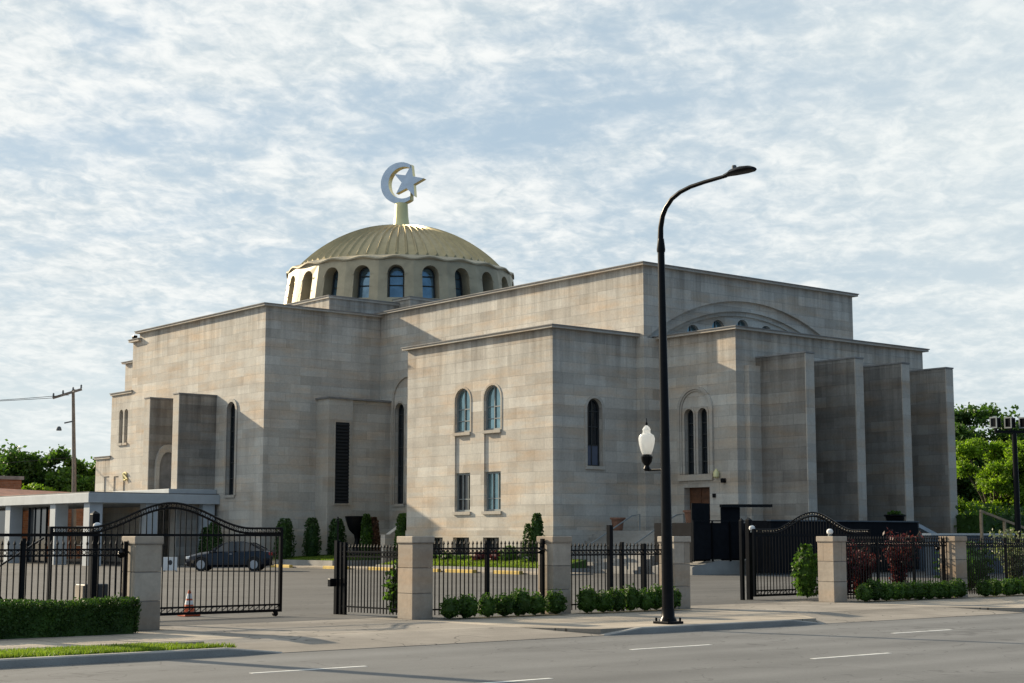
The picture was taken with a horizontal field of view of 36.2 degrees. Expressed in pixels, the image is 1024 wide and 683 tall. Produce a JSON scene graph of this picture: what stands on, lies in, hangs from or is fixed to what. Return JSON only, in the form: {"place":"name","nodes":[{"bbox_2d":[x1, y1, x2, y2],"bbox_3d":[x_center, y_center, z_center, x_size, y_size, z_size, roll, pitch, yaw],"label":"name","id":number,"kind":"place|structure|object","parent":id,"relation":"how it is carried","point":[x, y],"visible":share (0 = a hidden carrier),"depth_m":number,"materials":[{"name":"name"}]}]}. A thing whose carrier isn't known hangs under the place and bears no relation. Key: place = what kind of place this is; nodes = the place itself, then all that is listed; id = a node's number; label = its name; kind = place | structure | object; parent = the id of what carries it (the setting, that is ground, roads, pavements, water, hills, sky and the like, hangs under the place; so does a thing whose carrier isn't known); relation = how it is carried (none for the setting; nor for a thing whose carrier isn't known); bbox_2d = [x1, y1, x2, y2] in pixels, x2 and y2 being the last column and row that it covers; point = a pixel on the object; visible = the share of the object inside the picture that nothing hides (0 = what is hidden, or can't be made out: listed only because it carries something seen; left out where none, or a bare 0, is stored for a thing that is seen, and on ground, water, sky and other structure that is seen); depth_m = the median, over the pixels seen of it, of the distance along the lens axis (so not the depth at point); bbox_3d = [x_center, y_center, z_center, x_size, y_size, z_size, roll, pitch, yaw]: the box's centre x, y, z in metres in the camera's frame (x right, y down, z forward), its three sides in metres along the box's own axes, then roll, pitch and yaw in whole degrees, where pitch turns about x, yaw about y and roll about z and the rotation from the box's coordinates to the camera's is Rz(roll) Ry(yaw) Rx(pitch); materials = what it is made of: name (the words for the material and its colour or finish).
{"place":"outdoors","nodes":[
{"label":"outdoors","id":0,"kind":"place"},
{"bbox_2d":[0,641,236,658],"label":"grass","id":1,"kind":"structure","parent":0,"point":[72,650],"depth_m":24.08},
{"bbox_2d":[283,558,379,560],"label":"lawn","id":2,"kind":"structure","parent":0,"point":[351,559],"depth_m":91.27,"materials":[{"name":"plant"}]},
{"bbox_2d":[273,518,296,559],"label":"arborvitae","id":3,"kind":"object","parent":2,"relation":"on","point":[288,536],"visible":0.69,"depth_m":94.36,"materials":[{"name":"green plant"}]},
{"bbox_2d":[302,517,322,556],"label":"arborvitae","id":4,"kind":"object","parent":2,"relation":"on","point":[311,545],"visible":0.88,"depth_m":95.35,"materials":[{"name":"green plant"}]},
{"bbox_2d":[326,518,347,554],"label":"arborvitae","id":5,"kind":"object","parent":2,"relation":"on","point":[332,536],"visible":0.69,"depth_m":96.06,"materials":[{"name":"green plant"}]},
{"bbox_2d":[345,516,362,554],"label":"garden urn","id":6,"kind":"object","parent":2,"relation":"on","point":[354,525],"visible":0.59,"depth_m":94.70,"materials":[{"name":"black metal"}]},
{"bbox_2d":[359,513,372,554],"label":"arborvitae","id":7,"kind":"object","parent":2,"relation":"on","point":[366,532],"visible":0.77,"depth_m":93.94,"materials":[{"name":"green plant"}]},
{"bbox_2d":[370,516,380,554],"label":"arborvitae","id":8,"kind":"object","parent":2,"relation":"on","point":[376,536],"visible":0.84,"depth_m":94.31,"materials":[{"name":"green plant"}]},
{"bbox_2d":[160,618,504,638],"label":"driveway","id":9,"kind":"structure","parent":0,"point":[309,628],"depth_m":30.30,"materials":[{"name":"concrete"}]},
{"bbox_2d":[204,627,603,652],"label":"driveway","id":10,"kind":"structure","parent":0,"point":[353,641],"depth_m":27.70,"materials":[{"name":"concrete"}]},
{"bbox_2d":[382,557,578,567],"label":"hedge","id":11,"kind":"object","parent":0,"point":[474,563],"depth_m":80.12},
{"bbox_2d":[378,559,585,567],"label":"lawn","id":12,"kind":"structure","parent":0,"point":[577,564],"depth_m":76.15,"materials":[{"name":"plant"}]},
{"bbox_2d":[522,512,544,562],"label":"arborvitae","id":13,"kind":"object","parent":12,"relation":"on","point":[535,527],"visible":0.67,"depth_m":78.46,"materials":[{"name":"green plant"}]},
{"bbox_2d":[0,613,1023,682],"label":"road","id":14,"kind":"structure","parent":0,"point":[979,649],"depth_m":23.62,"materials":[{"name":"asphalt"}]},
{"bbox_2d":[0,559,1023,626],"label":"parking lot","id":15,"kind":"structure","parent":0,"point":[307,594],"depth_m":53.39,"materials":[{"name":"asphalt"}]},
{"bbox_2d":[0,476,23,488],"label":"brick building","id":16,"kind":"structure","parent":15,"relation":"on","point":[10,482],"depth_m":133.17,"materials":[{"name":"brick"}]},
{"bbox_2d":[0,439,71,489],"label":"tree","id":17,"kind":"object","parent":15,"relation":"on","point":[31,471],"visible":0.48,"depth_m":147.03,"materials":[{"name":"green plant"}]},
{"bbox_2d":[0,488,83,558],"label":"brick house","id":18,"kind":"structure","parent":15,"relation":"on","point":[79,512],"depth_m":125.90,"materials":[{"name":"paint"}]},
{"bbox_2d":[0,538,128,599],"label":"iron fence","id":19,"kind":"object","parent":15,"relation":"on","point":[23,550],"visible":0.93,"depth_m":28.66,"materials":[{"name":"metal"}]},
{"bbox_2d":[52,385,81,558],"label":"utility pole","id":20,"kind":"object","parent":15,"relation":"on","point":[73,512],"visible":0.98,"depth_m":125.20,"materials":[{"name":"brown wood"}]},
{"bbox_2d":[41,466,94,491],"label":"tree","id":21,"kind":"object","parent":15,"relation":"on","point":[60,480],"visible":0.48,"depth_m":146.65,"materials":[{"name":"green plant"}]},
{"bbox_2d":[55,456,95,477],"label":"tree","id":22,"kind":"object","parent":15,"relation":"on","point":[83,469],"visible":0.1,"depth_m":150.75,"materials":[{"name":"green plant"}]},
{"bbox_2d":[75,583,107,599],"bbox_3d":[-9.246,5.698,34.409,0.580,0.750,0.500,6,-9,-39],"label":"gate operator cabinet","id":23,"kind":"object","parent":15,"relation":"on","point":[100,591],"visible":0.29,"depth_m":34.30,"materials":[{"name":"metal"}]},
{"bbox_2d":[87,511,99,597],"bbox_3d":[-8.705,4.683,32.574,0.160,2.310,0.160,6,-9,-39],"label":"gate post","id":24,"kind":"object","parent":15,"relation":"on","point":[94,516],"visible":0.59,"depth_m":32.54,"materials":[{"name":"black metal"}]},
{"bbox_2d":[0,489,219,565],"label":"canopy","id":25,"kind":"object","parent":15,"relation":"on","point":[37,507],"visible":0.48,"depth_m":98.85,"materials":[{"name":"paint"}]},
{"bbox_2d":[0,502,282,615],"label":"sliding gate","id":26,"kind":"structure","parent":15,"relation":"on","point":[51,534],"depth_m":33.65,"materials":[{"name":"black metal"}]},
{"bbox_2d":[122,536,163,630],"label":"stone pillar","id":27,"kind":"structure","parent":15,"relation":"on","point":[144,569],"depth_m":29.45,"materials":[{"name":"stone"}]},
{"bbox_2d":[204,522,222,551],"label":"arborvitae","id":28,"kind":"object","parent":15,"relation":"on","point":[210,528],"visible":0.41,"depth_m":95.74,"materials":[{"name":"green plant"}]},
{"bbox_2d":[186,541,274,570],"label":"parked car","id":29,"kind":"object","parent":15,"relation":"on","point":[220,560],"visible":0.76,"depth_m":80.02,"materials":[{"name":"blue paint"}]},
{"bbox_2d":[276,559,333,565],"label":"kerb","id":30,"kind":"structure","parent":15,"relation":"on","point":[311,562],"depth_m":91.48,"materials":[{"name":"concrete"}]},
{"bbox_2d":[333,540,400,614],"bbox_3d":[-3.159,5.280,34.858,0.112,1.690,2.698,6,-9,-40],"label":"metal fence","id":31,"kind":"object","parent":15,"relation":"on","point":[341,552],"visible":0.86,"depth_m":35.25,"materials":[{"name":"metal"}]},
{"bbox_2d":[380,559,402,612],"bbox_3d":[-2.372,5.400,34.491,0.972,1.260,1.016,6,-9,-39],"label":"shrub","id":32,"kind":"object","parent":15,"relation":"on","point":[390,585],"visible":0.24,"depth_m":34.30,"materials":[{"name":"green plant"}]},
{"bbox_2d":[397,536,434,619],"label":"stone pillar","id":33,"kind":"structure","parent":15,"relation":"on","point":[415,580],"depth_m":33.45,"materials":[{"name":"stone"}]},
{"bbox_2d":[376,565,537,571],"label":"kerb","id":34,"kind":"structure","parent":15,"relation":"on","point":[491,568],"depth_m":79.34,"materials":[{"name":"concrete"}]},
{"bbox_2d":[430,539,544,614],"bbox_3d":[-0.556,5.263,34.882,3.385,1.730,0.075,6,-9,-39],"label":"iron fence","id":35,"kind":"object","parent":15,"relation":"on","point":[487,549],"visible":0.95,"depth_m":34.91,"materials":[{"name":"metal"}]},
{"bbox_2d":[93,162,957,564],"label":"mosque","id":36,"kind":"structure","parent":15,"relation":"on","point":[441,386],"depth_m":86.53,"materials":[{"name":"stone"}]},
{"bbox_2d":[223,399,237,497],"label":"window","id":37,"kind":"structure","parent":36,"relation":"in","point":[234,409],"depth_m":99.47,"materials":[{"name":"black glass"}]},
{"bbox_2d":[392,401,405,506],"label":"window","id":38,"kind":"structure","parent":36,"relation":"in","point":[402,409],"depth_m":100.05,"materials":[{"name":"black glass"}]},
{"bbox_2d":[452,473,470,514],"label":"window","id":39,"kind":"structure","parent":36,"relation":"in","point":[463,479],"depth_m":85.02,"materials":[{"name":"blue glass"}]},
{"bbox_2d":[453,386,471,435],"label":"window","id":40,"kind":"structure","parent":36,"relation":"in","point":[464,401],"depth_m":85.51,"materials":[{"name":"blue glass"}]},
{"bbox_2d":[481,471,501,513],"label":"window","id":41,"kind":"structure","parent":36,"relation":"in","point":[493,478],"depth_m":82.96,"materials":[{"name":"blue glass"}]},
{"bbox_2d":[482,383,501,433],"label":"window","id":42,"kind":"structure","parent":36,"relation":"in","point":[493,399],"depth_m":83.51,"materials":[{"name":"blue glass"}]},
{"bbox_2d":[584,395,604,469],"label":"window","id":43,"kind":"structure","parent":36,"relation":"in","point":[591,409],"depth_m":81.36,"materials":[{"name":"black glass"}]},
{"bbox_2d":[683,407,695,474],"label":"window","id":44,"kind":"structure","parent":36,"relation":"in","point":[691,415],"depth_m":81.76,"materials":[{"name":"black glass"}]},
{"bbox_2d":[690,487,709,509],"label":"door","id":45,"kind":"structure","parent":36,"relation":"in","point":[697,495],"depth_m":81.20,"materials":[{"name":"brown wood"}]},
{"bbox_2d":[696,406,709,473],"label":"window","id":46,"kind":"structure","parent":36,"relation":"in","point":[705,413],"depth_m":81.02,"materials":[{"name":"black glass"}]},
{"bbox_2d":[537,536,571,613],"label":"stone pillar","id":47,"kind":"structure","parent":15,"relation":"on","point":[557,562],"depth_m":35.92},
{"bbox_2d":[567,525,661,610],"bbox_3d":[2.482,5.410,37.361,3.345,2.050,0.110,6,-9,-39],"label":"iron fence","id":48,"kind":"object","parent":15,"relation":"on","point":[644,550],"visible":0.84,"depth_m":37.34,"materials":[{"name":"metal"}]},
{"bbox_2d":[572,514,720,573],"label":"entrance steps","id":49,"kind":"structure","parent":15,"relation":"on","point":[629,537],"depth_m":77.09,"materials":[{"name":"concrete"}]},
{"bbox_2d":[657,536,690,608],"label":"stone pillar","id":50,"kind":"structure","parent":15,"relation":"on","point":[681,562],"depth_m":38.37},
{"bbox_2d":[652,503,771,574],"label":"entrance ramp","id":51,"kind":"structure","parent":15,"relation":"on","point":[710,541],"depth_m":73.19,"materials":[{"name":"concrete"}]},
{"bbox_2d":[691,503,710,560],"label":"door panel","id":52,"kind":"structure","parent":51,"relation":"in","point":[699,511],"depth_m":73.48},
{"bbox_2d":[720,507,739,559],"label":"door panel","id":53,"kind":"structure","parent":51,"relation":"in","point":[726,513],"depth_m":75.03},
{"bbox_2d":[739,518,744,599],"bbox_3d":[6.439,6.099,43.869,0.100,2.290,0.100,6,-9,-39],"label":"gate post","id":54,"kind":"object","parent":15,"relation":"on","point":[741,553],"visible":1,"depth_m":43.83,"materials":[{"name":"black metal"}]},
{"bbox_2d":[745,518,752,599],"bbox_3d":[6.671,6.112,44.058,0.140,2.310,0.140,6,-9,-39],"label":"gate post","id":55,"kind":"object","parent":15,"relation":"on","point":[749,568],"visible":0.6,"depth_m":44.00,"materials":[{"name":"black metal"}]},
{"bbox_2d":[790,543,818,597],"bbox_3d":[8.230,6.407,43.802,0.824,1.553,0.710,6,-9,-39],"label":"shrub","id":56,"kind":"object","parent":15,"relation":"on","point":[806,573],"visible":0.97,"depth_m":43.61,"materials":[{"name":"green plant"}]},
{"bbox_2d":[752,512,870,596],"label":"sliding gate","id":57,"kind":"structure","parent":15,"relation":"on","point":[775,534],"depth_m":44.50,"materials":[{"name":"black metal"}]},
{"bbox_2d":[816,536,846,602],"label":"stone pillar","id":58,"kind":"structure","parent":15,"relation":"on","point":[832,577],"depth_m":42.13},
{"bbox_2d":[752,520,935,574],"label":"terrace","id":59,"kind":"structure","parent":15,"relation":"on","point":[878,528],"depth_m":74.21,"materials":[{"name":"grey stone"}]},
{"bbox_2d":[845,539,872,591],"bbox_3d":[9.661,6.496,45.116,1.453,1.757,1.620,-4,-8,26],"label":"shrub","id":60,"kind":"object","parent":15,"relation":"on","point":[854,563],"visible":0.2,"depth_m":44.91,"materials":[{"name":"red plant"}]},
{"bbox_2d":[850,548,878,593],"bbox_3d":[10.257,6.792,46.048,1.239,1.474,1.381,6,-9,-39],"label":"shrub","id":61,"kind":"object","parent":15,"relation":"on","point":[864,571],"visible":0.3,"depth_m":45.87,"materials":[{"name":"red plant"}]},
{"bbox_2d":[846,536,947,599],"bbox_3d":[10.766,6.373,44.049,4.925,1.790,0.060,6,-9,-39],"label":"iron fence","id":62,"kind":"object","parent":15,"relation":"on","point":[913,542],"visible":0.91,"depth_m":44.14,"materials":[{"name":"metal"}]},
{"bbox_2d":[882,528,922,583],"bbox_3d":[11.631,6.567,46.834,1.222,2.038,1.384,-4,-8,28],"label":"shrub","id":63,"kind":"object","parent":15,"relation":"on","point":[904,534],"visible":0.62,"depth_m":46.76,"materials":[{"name":"red plant"}]},
{"bbox_2d":[938,536,967,597],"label":"stone pillar","id":64,"kind":"structure","parent":15,"relation":"on","point":[956,557],"depth_m":45.57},
{"bbox_2d":[933,541,996,589],"bbox_3d":[14.641,7.218,50.473,1.926,1.644,1.985,6,-9,-39],"label":"shrub","id":65,"kind":"object","parent":15,"relation":"on","point":[974,565],"visible":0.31,"depth_m":49.99,"materials":[{"name":"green plant"}]},
{"bbox_2d":[922,533,1023,574],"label":"wall","id":66,"kind":"structure","parent":15,"relation":"on","point":[972,535],"depth_m":73.45,"materials":[{"name":"grey stone"}]},
{"bbox_2d":[954,402,1006,506],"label":"tree","id":67,"kind":"object","parent":15,"relation":"on","point":[967,491],"visible":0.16,"depth_m":148.84,"materials":[{"name":"green plant"}]},
{"bbox_2d":[954,502,1023,532],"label":"tall hedge","id":68,"kind":"object","parent":15,"relation":"on","point":[968,522],"visible":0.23,"depth_m":84.26,"materials":[{"name":"green plant"}]},
{"bbox_2d":[955,434,1023,514],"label":"tree","id":69,"kind":"object","parent":15,"relation":"on","point":[996,475],"visible":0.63,"depth_m":107.86,"materials":[{"name":"green plant"}]},
{"bbox_2d":[966,537,1023,593],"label":"iron fence","id":70,"kind":"object","parent":15,"relation":"on","point":[1005,543],"visible":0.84,"depth_m":47.10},
{"bbox_2d":[979,510,1023,566],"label":"stair railing","id":71,"kind":"object","parent":15,"relation":"on","point":[982,512],"visible":0.51,"depth_m":73.01,"materials":[{"name":"grey metal"}]},
{"bbox_2d":[981,404,1023,489],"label":"tree","id":72,"kind":"object","parent":15,"relation":"on","point":[1004,437],"visible":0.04,"depth_m":150.85,"materials":[{"name":"green plant"}]},
{"bbox_2d":[987,527,1023,579],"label":"shrub","id":73,"kind":"object","parent":15,"relation":"on","point":[1009,536],"visible":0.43,"depth_m":51.95,"materials":[{"name":"green plant"}]},
{"bbox_2d":[989,417,1023,551],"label":"floodlight pole","id":74,"kind":"object","parent":15,"relation":"on","point":[1009,423],"visible":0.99,"depth_m":70.23,"materials":[{"name":"black metal"}]},
{"bbox_2d":[0,596,1023,649],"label":"sidewalk","id":75,"kind":"structure","parent":0,"point":[165,636],"depth_m":32.51,"materials":[{"name":"concrete"}]},
{"bbox_2d":[0,592,141,638],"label":"hedge","id":76,"kind":"object","parent":75,"relation":"on","point":[32,618],"visible":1,"depth_m":27.64,"materials":[{"name":"green plant"}]},
{"bbox_2d":[442,614,561,619],"bbox_3d":[-0.178,6.179,34.289,3.300,0.306,0.545,6,-9,-39],"label":"planting bed","id":77,"kind":"object","parent":75,"relation":"on","point":[502,617],"visible":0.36,"depth_m":34.09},
{"bbox_2d":[439,595,461,618],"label":"boxwood bush","id":78,"kind":"object","parent":77,"relation":"on","point":[450,608],"visible":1,"depth_m":33.29,"materials":[{"name":"green plant"}]},
{"bbox_2d":[457,592,479,617],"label":"boxwood bush","id":79,"kind":"object","parent":77,"relation":"on","point":[469,605],"visible":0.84,"depth_m":33.67,"materials":[{"name":"green plant"}]},
{"bbox_2d":[478,592,496,616],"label":"boxwood bush","id":80,"kind":"object","parent":77,"relation":"on","point":[486,607],"visible":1,"depth_m":33.93,"materials":[{"name":"green plant"}]},
{"bbox_2d":[494,592,515,615],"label":"boxwood bush","id":81,"kind":"object","parent":77,"relation":"on","point":[505,606],"visible":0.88,"depth_m":34.29,"materials":[{"name":"green plant"}]},
{"bbox_2d":[510,588,531,615],"bbox_3d":[0.163,5.752,34.699,0.578,0.668,0.585,5,-8,-32],"label":"boxwood bush","id":82,"kind":"object","parent":77,"relation":"on","point":[522,599],"visible":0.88,"depth_m":34.56,"materials":[{"name":"green plant"}]},
{"bbox_2d":[529,591,546,614],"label":"boxwood bush","id":83,"kind":"object","parent":77,"relation":"on","point":[538,602],"visible":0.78,"depth_m":34.84,"materials":[{"name":"green plant"}]},
{"bbox_2d":[544,589,567,613],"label":"boxwood bush","id":84,"kind":"object","parent":77,"relation":"on","point":[556,602],"visible":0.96,"depth_m":35.12,"materials":[{"name":"green plant"}]},
{"bbox_2d":[577,609,685,613],"bbox_3d":[2.871,6.486,36.757,3.270,0.306,0.545,6,-9,-39],"label":"planting bed","id":85,"kind":"object","parent":75,"relation":"on","point":[626,611],"visible":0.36,"depth_m":36.72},
{"bbox_2d":[575,585,600,612],"bbox_3d":[1.739,5.918,36.018,0.582,0.663,0.589,-3,-8,25],"label":"boxwood bush","id":86,"kind":"object","parent":85,"relation":"on","point":[587,601],"visible":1,"depth_m":35.87,"materials":[{"name":"green plant"}]},
{"bbox_2d":[597,589,614,612],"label":"boxwood bush","id":87,"kind":"object","parent":85,"relation":"on","point":[606,602],"visible":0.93,"depth_m":36.11,"materials":[{"name":"green plant"}]},
{"bbox_2d":[608,586,625,610],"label":"boxwood bush","id":88,"kind":"object","parent":85,"relation":"on","point":[617,595],"visible":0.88,"depth_m":36.45,"materials":[{"name":"green plant"}]},
{"bbox_2d":[622,583,640,610],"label":"boxwood bush","id":89,"kind":"object","parent":85,"relation":"on","point":[632,599],"visible":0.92,"depth_m":36.67,"materials":[{"name":"green plant"}]},
{"bbox_2d":[635,587,654,610],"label":"boxwood bush","id":90,"kind":"object","parent":85,"relation":"on","point":[646,600],"visible":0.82,"depth_m":36.89,"materials":[{"name":"green plant"}]},
{"bbox_2d":[858,597,966,602],"bbox_3d":[11.155,7.320,43.462,4.850,0.306,0.545,6,-9,-39],"label":"planting bed","id":91,"kind":"object","parent":75,"relation":"on","point":[911,600],"visible":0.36,"depth_m":43.04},
{"bbox_2d":[854,582,872,601],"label":"boxwood bush","id":92,"kind":"object","parent":91,"relation":"on","point":[863,592],"visible":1,"depth_m":42.05,"materials":[{"name":"green plant"}]},
{"bbox_2d":[866,577,883,600],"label":"boxwood bush","id":93,"kind":"object","parent":91,"relation":"on","point":[877,590],"visible":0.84,"depth_m":42.41,"materials":[{"name":"green plant"}]},
{"bbox_2d":[980,595,1023,597],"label":"planting bed","id":94,"kind":"object","parent":75,"relation":"on","point":[1000,596],"visible":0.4,"depth_m":45.90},
{"bbox_2d":[975,578,993,595],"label":"boxwood bush","id":95,"kind":"object","parent":94,"relation":"on","point":[984,587],"visible":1,"depth_m":45.62,"materials":[{"name":"green plant"}]},
{"bbox_2d":[0,0,1023,470],"label":"sky","id":96,"kind":"structure","parent":0,"point":[162,162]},
{"bbox_2d":[521,614,815,634],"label":"verge","id":97,"kind":"structure","parent":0,"point":[596,628],"depth_m":31.80,"materials":[{"name":"concrete"}]},
{"bbox_2d":[638,165,756,623],"bbox_3d":[3.718,1.103,31.637,0.460,9.125,3.249,6,-9,-39],"label":"street lamp","id":98,"kind":"object","parent":97,"relation":"on","point":[646,438],"visible":1,"depth_m":32.19,"materials":[{"name":"black metal"}]},
{"bbox_2d":[691,601,931,613],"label":"driveway","id":99,"kind":"structure","parent":0,"point":[798,607],"depth_m":38.83,"materials":[{"name":"concrete"}]},
{"bbox_2d":[798,607,1023,623],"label":"driveway","id":100,"kind":"structure","parent":0,"point":[875,615],"depth_m":36.65,"materials":[{"name":"concrete"}]},
{"bbox_2d":[950,603,1023,611],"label":"verge","id":101,"kind":"structure","parent":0,"point":[1018,607],"depth_m":39.02,"materials":[{"name":"concrete"}]},
{"bbox_3d":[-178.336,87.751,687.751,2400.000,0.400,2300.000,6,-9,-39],"label":"ground","id":102,"kind":"structure","parent":0,"visible":0},
{"bbox_2d":[0,648,281,667],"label":"kerb","id":103,"kind":"structure","parent":102,"relation":"on","point":[100,658],"depth_m":23.61,"materials":[{"name":"concrete"}]},
{"bbox_2d":[599,619,822,635],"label":"kerb","id":104,"kind":"structure","parent":102,"relation":"on","point":[702,627],"depth_m":31.53,"materials":[{"name":"concrete"}]},
{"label":"path","id":105,"kind":"structure","parent":0,"visible":0},
{"bbox_2d":[381,518,406,563],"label":"side steps","id":106,"kind":"structure","parent":105,"relation":"on","point":[388,538],"depth_m":90.54,"materials":[{"name":"concrete"}]},
{"bbox_2d":[394,513,406,560],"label":"arborvitae","id":107,"kind":"object","parent":105,"relation":"on","point":[401,525],"visible":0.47,"depth_m":88.92,"materials":[{"name":"green plant"}]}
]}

